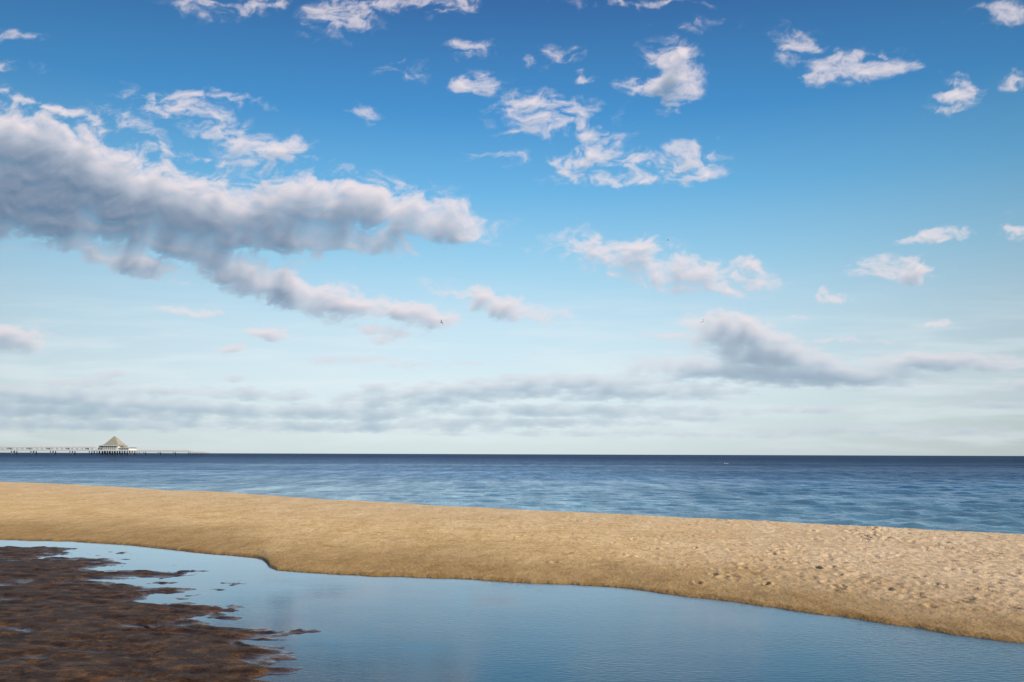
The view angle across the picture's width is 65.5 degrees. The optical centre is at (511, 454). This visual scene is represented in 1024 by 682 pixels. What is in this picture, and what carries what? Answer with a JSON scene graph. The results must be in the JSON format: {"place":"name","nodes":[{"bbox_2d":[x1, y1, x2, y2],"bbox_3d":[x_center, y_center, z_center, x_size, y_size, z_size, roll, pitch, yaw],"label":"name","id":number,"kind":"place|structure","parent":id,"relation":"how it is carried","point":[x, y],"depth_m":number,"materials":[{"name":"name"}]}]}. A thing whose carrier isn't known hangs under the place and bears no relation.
{"place":"outdoors","nodes":[
{"label":"outdoors","id":0,"kind":"place"},
{"bbox_2d":[0,0,1023,437],"bbox_3d":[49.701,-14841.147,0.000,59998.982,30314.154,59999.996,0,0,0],"label":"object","id":1,"kind":"structure","parent":0,"point":[64,186],"depth_m":27644.21,"materials":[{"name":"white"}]},
{"bbox_2d":[0,482,1023,681],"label":"sand beach","id":2,"kind":"structure","parent":0,"point":[63,619],"depth_m":11.80,"materials":[{"name":"beige sand"}]},
{"bbox_2d":[0,539,1023,681],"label":"tidal pool","id":3,"kind":"structure","parent":2,"relation":"in","point":[395,629],"depth_m":7.58,"materials":[{"name":"liquid"}]},
{"bbox_2d":[0,453,1023,533],"bbox_3d":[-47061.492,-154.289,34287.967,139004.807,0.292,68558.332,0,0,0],"label":"sea","id":4,"kind":"structure","parent":0,"point":[969,493],"depth_m":50.70,"materials":[{"name":"liquid"}]},
{"bbox_2d":[0,446,206,454],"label":"pier","id":5,"kind":"structure","parent":4,"relation":"in","point":[28,448],"depth_m":797.30,"materials":[{"name":"white paint"}]},
{"bbox_2d":[92,436,139,454],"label":"pier pavilion","id":6,"kind":"structure","parent":4,"relation":"in","point":[114,444],"depth_m":792.37,"materials":[{"name":"white paint"}]},
{"bbox_2d":[98,446,127,449],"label":"windows","id":7,"kind":"structure","parent":6,"relation":"in","point":[103,446],"depth_m":791.00,"materials":[{"name":"grey glass"}]}
]}

